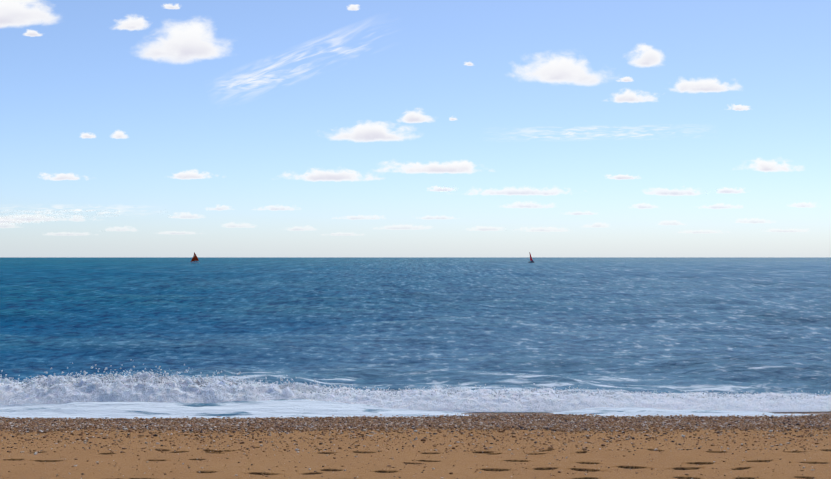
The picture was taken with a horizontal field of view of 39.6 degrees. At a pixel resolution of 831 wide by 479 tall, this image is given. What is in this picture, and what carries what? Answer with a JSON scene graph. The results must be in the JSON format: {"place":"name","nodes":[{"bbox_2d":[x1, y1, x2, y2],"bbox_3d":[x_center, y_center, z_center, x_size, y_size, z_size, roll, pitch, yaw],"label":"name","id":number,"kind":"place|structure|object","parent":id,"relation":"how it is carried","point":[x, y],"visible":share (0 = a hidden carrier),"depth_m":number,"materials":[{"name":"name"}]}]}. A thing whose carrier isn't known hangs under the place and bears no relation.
{"place":"outdoors","nodes":[
{"label":"outdoors","id":0,"kind":"place"},
{"bbox_2d":[0,221,29,227],"bbox_3d":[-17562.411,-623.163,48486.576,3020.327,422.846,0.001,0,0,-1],"label":"cloud","id":1,"kind":"structure","parent":0,"point":[5,225],"depth_m":48491.04,"materials":[{"name":"white"}]},
{"bbox_2d":[0,0,57,27],"bbox_3d":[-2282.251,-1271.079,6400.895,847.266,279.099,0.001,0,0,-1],"label":"cloud","id":2,"kind":"structure","parent":0,"point":[17,13],"depth_m":6402.17,"materials":[{"name":"white"}]},
{"bbox_2d":[0,216,57,222],"bbox_3d":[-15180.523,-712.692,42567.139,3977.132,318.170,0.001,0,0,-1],"label":"cloud","id":3,"kind":"structure","parent":0,"point":[17,221],"depth_m":42572.16,"materials":[{"name":"white"}]},
{"bbox_2d":[24,30,41,36],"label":"cloud","id":4,"kind":"structure","parent":0,"point":[31,33],"depth_m":6972.45,"materials":[{"name":"white"}]},
{"bbox_2d":[0,214,83,221],"bbox_3d":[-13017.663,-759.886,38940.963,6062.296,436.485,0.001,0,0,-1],"label":"cloud","id":5,"kind":"structure","parent":0,"point":[28,218],"depth_m":38942.47,"materials":[{"name":"white"}]},
{"bbox_2d":[40,173,86,180],"bbox_3d":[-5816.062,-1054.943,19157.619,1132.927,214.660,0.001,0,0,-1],"label":"cloud","id":6,"kind":"structure","parent":0,"point":[62,176],"depth_m":19156.91,"materials":[{"name":"white"}]},
{"bbox_2d":[47,232,87,235],"bbox_3d":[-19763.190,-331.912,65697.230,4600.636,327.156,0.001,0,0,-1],"label":"cloud","id":7,"kind":"structure","parent":0,"point":[64,234],"depth_m":65696.34,"materials":[{"name":"white"}]},
{"bbox_2d":[0,206,162,217],"bbox_3d":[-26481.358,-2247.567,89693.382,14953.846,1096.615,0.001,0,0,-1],"label":"cloud","id":8,"kind":"structure","parent":0,"point":[38,212],"depth_m":89681.25,"materials":[{"name":"white"}]},
{"bbox_2d":[81,133,95,137],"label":"cloud","id":9,"kind":"structure","parent":0,"point":[85,135],"depth_m":12671.95,"materials":[{"name":"white"}]},
{"bbox_2d":[112,131,126,138],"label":"cloud","id":10,"kind":"structure","parent":0,"point":[118,134],"depth_m":12460.71,"materials":[{"name":"white"}]},
{"bbox_2d":[106,226,135,230],"bbox_3d":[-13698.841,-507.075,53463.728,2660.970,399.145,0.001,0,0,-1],"label":"cloud","id":11,"kind":"structure","parent":0,"point":[119,229],"depth_m":53464.11,"materials":[{"name":"white"}]},
{"bbox_2d":[114,16,147,30],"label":"cloud","id":12,"kind":"structure","parent":0,"point":[133,23],"depth_m":6527.14,"materials":[{"name":"white"}]},
{"bbox_2d":[164,4,179,8],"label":"cloud","id":13,"kind":"structure","parent":0,"point":[170,6],"depth_m":6056.05,"materials":[{"name":"white"}]},
{"bbox_2d":[159,231,194,233],"bbox_3d":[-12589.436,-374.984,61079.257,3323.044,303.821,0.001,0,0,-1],"label":"cloud","id":14,"kind":"structure","parent":0,"point":[173,232],"depth_m":61078.55,"materials":[{"name":"white"}]},
{"bbox_2d":[139,21,225,62],"bbox_3d":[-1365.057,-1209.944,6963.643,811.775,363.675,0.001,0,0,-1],"label":"cloud","id":15,"kind":"structure","parent":0,"point":[186,42],"depth_m":6963.30,"materials":[{"name":"white"}]},
{"bbox_2d":[171,212,200,218],"bbox_3d":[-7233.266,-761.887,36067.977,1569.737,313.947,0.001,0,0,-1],"label":"cloud","id":16,"kind":"structure","parent":0,"point":[188,215],"depth_m":36069.06,"materials":[{"name":"white"}]},
{"bbox_2d":[173,169,209,178],"bbox_3d":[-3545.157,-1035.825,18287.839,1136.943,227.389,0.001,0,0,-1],"label":"cloud","id":17,"kind":"structure","parent":0,"point":[192,174],"depth_m":18287.60,"materials":[{"name":"white"}]},
{"bbox_2d":[207,205,228,210],"bbox_3d":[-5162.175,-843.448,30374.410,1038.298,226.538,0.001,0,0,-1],"label":"cloud","id":18,"kind":"structure","parent":0,"point":[223,207],"depth_m":30374.76,"materials":[{"name":"white"}]},
{"bbox_2d":[224,223,253,227],"bbox_3d":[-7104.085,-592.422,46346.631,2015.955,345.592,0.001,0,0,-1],"label":"cloud","id":19,"kind":"structure","parent":0,"point":[230,225],"depth_m":46345.39,"materials":[{"name":"white"}]},
{"bbox_2d":[237,75,279,85],"bbox_3d":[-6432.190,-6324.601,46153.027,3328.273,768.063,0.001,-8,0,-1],"label":"cloud","id":20,"kind":"structure","parent":0,"point":[256,82],"depth_m":46153.41,"materials":[{"name":"white"}]},
{"bbox_2d":[258,205,293,210],"bbox_3d":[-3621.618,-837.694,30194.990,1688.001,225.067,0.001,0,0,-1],"label":"cloud","id":21,"kind":"structure","parent":0,"point":[273,208],"depth_m":30195.11,"materials":[{"name":"white"}]},
{"bbox_2d":[289,226,314,230],"bbox_3d":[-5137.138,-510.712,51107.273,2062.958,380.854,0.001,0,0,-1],"label":"cloud","id":22,"kind":"structure","parent":0,"point":[299,229],"depth_m":51107.79,"materials":[{"name":"white"}]},
{"bbox_2d":[262,39,348,73],"bbox_3d":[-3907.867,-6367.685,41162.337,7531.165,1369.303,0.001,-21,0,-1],"label":"cloud","id":23,"kind":"structure","parent":0,"point":[273,66],"depth_m":41149.53,"materials":[{"name":"white"}]},
{"bbox_2d":[283,169,379,181],"bbox_3d":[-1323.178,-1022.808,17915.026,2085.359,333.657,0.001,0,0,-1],"label":"cloud","id":24,"kind":"structure","parent":0,"point":[314,175],"depth_m":17915.25,"materials":[{"name":"white"}]},
{"bbox_2d":[331,232,362,235],"bbox_3d":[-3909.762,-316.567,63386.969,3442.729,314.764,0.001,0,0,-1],"label":"cloud","id":25,"kind":"structure","parent":0,"point":[341,234],"depth_m":63385.13,"materials":[{"name":"white"}]},
{"bbox_2d":[347,4,358,10],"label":"cloud","id":26,"kind":"structure","parent":0,"point":[353,7],"depth_m":5970.13,"materials":[{"name":"white"}]},
{"bbox_2d":[332,215,379,219],"bbox_3d":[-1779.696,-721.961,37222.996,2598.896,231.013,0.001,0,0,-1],"label":"cloud","id":27,"kind":"structure","parent":0,"point":[358,217],"depth_m":37223.05,"materials":[{"name":"white"}]},
{"bbox_2d":[329,121,413,141],"bbox_3d":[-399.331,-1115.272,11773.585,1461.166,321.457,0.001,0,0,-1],"label":"cloud","id":28,"kind":"structure","parent":0,"point":[372,131],"depth_m":11772.88,"materials":[{"name":"white"}]},
{"bbox_2d":[382,225,428,229],"bbox_3d":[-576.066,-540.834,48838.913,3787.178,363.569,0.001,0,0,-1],"label":"cloud","id":29,"kind":"structure","parent":0,"point":[397,227],"depth_m":48839.70,"materials":[{"name":"white"}]},
{"bbox_2d":[0,257,830,418],"bbox_3d":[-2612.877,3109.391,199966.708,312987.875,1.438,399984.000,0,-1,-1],"label":"sea","id":30,"kind":"structure","parent":0,"point":[733,325],"depth_m":47.17,"materials":[{"name":"liquid"}]},
{"bbox_2d":[191,252,198,262],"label":"sailboat","id":31,"kind":"object","parent":30,"relation":"on","point":[194,258],"visible":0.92,"depth_m":547.77,"materials":[{"name":"red"}]},
{"bbox_2d":[0,372,830,411],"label":"breaker foam","id":32,"kind":"object","parent":30,"relation":"on","point":[97,390],"visible":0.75,"depth_m":21.79,"materials":[{"name":"white liquid"}]},
{"bbox_2d":[0,363,830,399],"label":"breaker spray","id":33,"kind":"object","parent":32,"relation":"on","point":[236,382],"visible":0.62,"depth_m":22.28,"materials":[{"name":"white liquid"}]},
{"bbox_2d":[0,395,830,478],"bbox_3d":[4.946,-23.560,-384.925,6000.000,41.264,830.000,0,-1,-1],"label":"beach sand","id":34,"kind":"structure","parent":0,"point":[666,458],"depth_m":14.86,"materials":[{"name":"brown sand"}]},
{"bbox_2d":[0,436,829,478],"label":"beach grit pebbles","id":35,"kind":"object","parent":34,"relation":"on","point":[35,453],"visible":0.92,"depth_m":14.46,"materials":[{"name":"brown gravel"}]},
{"bbox_2d":[0,413,830,452],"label":"beach pebbles","id":36,"kind":"object","parent":34,"relation":"on","point":[550,422],"visible":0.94,"depth_m":18.41,"materials":[{"name":"brown gravel"}]},
{"bbox_2d":[0,0,830,256],"label":"sky","id":37,"kind":"structure","parent":0,"point":[84,74],"materials":[{"name":"blue"}]},
{"bbox_2d":[401,110,432,122],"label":"cloud","id":38,"kind":"structure","parent":0,"point":[413,117],"depth_m":10554.36,"materials":[{"name":"white"}]},
{"bbox_2d":[377,160,473,173],"bbox_3d":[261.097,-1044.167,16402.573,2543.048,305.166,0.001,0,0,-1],"label":"cloud","id":39,"kind":"structure","parent":0,"point":[454,167],"depth_m":16403.01,"materials":[{"name":"white"}]},
{"bbox_2d":[421,216,452,219],"bbox_3d":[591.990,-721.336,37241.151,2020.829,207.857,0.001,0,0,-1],"label":"cloud","id":40,"kind":"structure","parent":0,"point":[435,217],"depth_m":37241.96,"materials":[{"name":"white"}]},
{"bbox_2d":[427,186,453,191],"bbox_3d":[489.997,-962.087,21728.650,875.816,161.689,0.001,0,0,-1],"label":"cloud","id":41,"kind":"structure","parent":0,"point":[435,188],"depth_m":21728.41,"materials":[{"name":"white"}]},
{"bbox_2d":[470,226,500,230],"bbox_3d":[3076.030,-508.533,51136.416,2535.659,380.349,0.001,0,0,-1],"label":"cloud","id":42,"kind":"structure","parent":0,"point":[486,229],"depth_m":51137.22,"materials":[{"name":"white"}]},
{"bbox_2d":[442,187,568,195],"bbox_3d":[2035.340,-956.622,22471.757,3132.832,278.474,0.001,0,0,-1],"label":"cloud","id":43,"kind":"structure","parent":0,"point":[521,191],"depth_m":22471.62,"materials":[{"name":"white"}]},
{"bbox_2d":[503,202,553,207],"bbox_3d":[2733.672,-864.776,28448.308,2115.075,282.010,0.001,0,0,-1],"label":"cloud","id":44,"kind":"structure","parent":0,"point":[523,205],"depth_m":28448.62,"materials":[{"name":"white"}]},
{"bbox_2d":[513,227,566,231],"bbox_3d":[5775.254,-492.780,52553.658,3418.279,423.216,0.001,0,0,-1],"label":"cloud","id":45,"kind":"structure","parent":0,"point":[549,229],"depth_m":52555.35,"materials":[{"name":"white"}]},
{"bbox_2d":[515,55,601,85],"bbox_3d":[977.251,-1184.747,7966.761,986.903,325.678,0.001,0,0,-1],"label":"cloud","id":46,"kind":"structure","parent":0,"point":[559,69],"depth_m":7967.04,"materials":[{"name":"white"}]},
{"bbox_2d":[567,211,594,214],"bbox_3d":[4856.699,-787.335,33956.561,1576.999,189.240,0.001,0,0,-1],"label":"cloud","id":47,"kind":"structure","parent":0,"point":[582,213],"depth_m":33956.87,"materials":[{"name":"white"}]},
{"bbox_2d":[534,128,651,136],"bbox_3d":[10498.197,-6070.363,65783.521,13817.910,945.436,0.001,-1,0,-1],"label":"cloud","id":48,"kind":"structure","parent":0,"point":[601,134],"depth_m":65782.02,"materials":[{"name":"white"}]},
{"bbox_2d":[584,223,606,226],"bbox_3d":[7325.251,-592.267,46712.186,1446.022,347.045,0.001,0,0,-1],"label":"cloud","id":49,"kind":"structure","parent":0,"point":[598,225],"depth_m":46712.89,"materials":[{"name":"white"}]},
{"bbox_2d":[606,175,637,179],"bbox_3d":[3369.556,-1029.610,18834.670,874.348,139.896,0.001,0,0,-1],"label":"cloud","id":50,"kind":"structure","parent":0,"point":[618,177],"depth_m":18834.57,"materials":[{"name":"white"}]},
{"bbox_2d":[617,77,632,81],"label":"cloud","id":51,"kind":"structure","parent":0,"point":[626,79],"depth_m":8538.44,"materials":[{"name":"white"}]},
{"bbox_2d":[614,89,655,102],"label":"cloud","id":52,"kind":"structure","parent":0,"point":[628,95],"depth_m":9422.74,"materials":[{"name":"white"}]},
{"bbox_2d":[634,203,656,208],"bbox_3d":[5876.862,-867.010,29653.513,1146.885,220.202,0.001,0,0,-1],"label":"cloud","id":53,"kind":"structure","parent":0,"point":[643,206],"depth_m":29653.43,"materials":[{"name":"white"}]},
{"bbox_2d":[630,45,662,66],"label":"cloud","id":54,"kind":"structure","parent":0,"point":[649,56],"depth_m":7545.24,"materials":[{"name":"white"}]},
{"bbox_2d":[659,220,683,224],"bbox_3d":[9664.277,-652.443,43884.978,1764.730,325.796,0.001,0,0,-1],"label":"cloud","id":55,"kind":"structure","parent":0,"point":[674,222],"depth_m":43885.34,"materials":[{"name":"white"}]},
{"bbox_2d":[644,188,699,195],"bbox_3d":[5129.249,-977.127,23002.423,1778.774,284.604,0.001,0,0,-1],"label":"cloud","id":56,"kind":"structure","parent":0,"point":[666,192],"depth_m":23002.10,"materials":[{"name":"white"}]},
{"bbox_2d":[680,230,716,233],"bbox_3d":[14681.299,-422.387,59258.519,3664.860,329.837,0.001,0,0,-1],"label":"cloud","id":57,"kind":"structure","parent":0,"point":[701,231],"depth_m":59258.53,"materials":[{"name":"white"}]},
{"bbox_2d":[671,79,740,92],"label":"cloud","id":58,"kind":"structure","parent":0,"point":[704,85],"depth_m":8926.98,"materials":[{"name":"white"}]},
{"bbox_2d":[702,203,742,208],"bbox_3d":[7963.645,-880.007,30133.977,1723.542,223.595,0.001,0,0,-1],"label":"cloud","id":59,"kind":"structure","parent":0,"point":[719,206],"depth_m":30134.27,"materials":[{"name":"white"}]},
{"bbox_2d":[716,187,744,193],"bbox_3d":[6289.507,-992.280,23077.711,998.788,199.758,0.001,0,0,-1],"label":"cloud","id":60,"kind":"structure","parent":0,"point":[728,190],"depth_m":23077.57,"materials":[{"name":"white"}]},
{"bbox_2d":[729,105,748,110],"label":"cloud","id":61,"kind":"structure","parent":0,"point":[738,107],"depth_m":10381.23,"materials":[{"name":"white"}]},
{"bbox_2d":[736,218,770,223],"bbox_3d":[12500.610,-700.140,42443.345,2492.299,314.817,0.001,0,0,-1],"label":"cloud","id":62,"kind":"structure","parent":0,"point":[754,221],"depth_m":42442.06,"materials":[{"name":"white"}]},
{"bbox_2d":[749,158,801,171],"bbox_3d":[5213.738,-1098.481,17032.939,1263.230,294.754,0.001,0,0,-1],"label":"cloud","id":63,"kind":"structure","parent":0,"point":[766,166],"depth_m":17033.06,"materials":[{"name":"white"}]},
{"bbox_2d":[769,229,804,231],"bbox_3d":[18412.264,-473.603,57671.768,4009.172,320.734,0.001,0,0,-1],"label":"cloud","id":64,"kind":"structure","parent":0,"point":[780,230],"depth_m":57672.36,"materials":[{"name":"white"}]},
{"bbox_2d":[790,202,814,207],"bbox_3d":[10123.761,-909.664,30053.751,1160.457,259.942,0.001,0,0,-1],"label":"cloud","id":65,"kind":"structure","parent":0,"point":[804,205],"depth_m":30053.50,"materials":[{"name":"white"}]}
]}

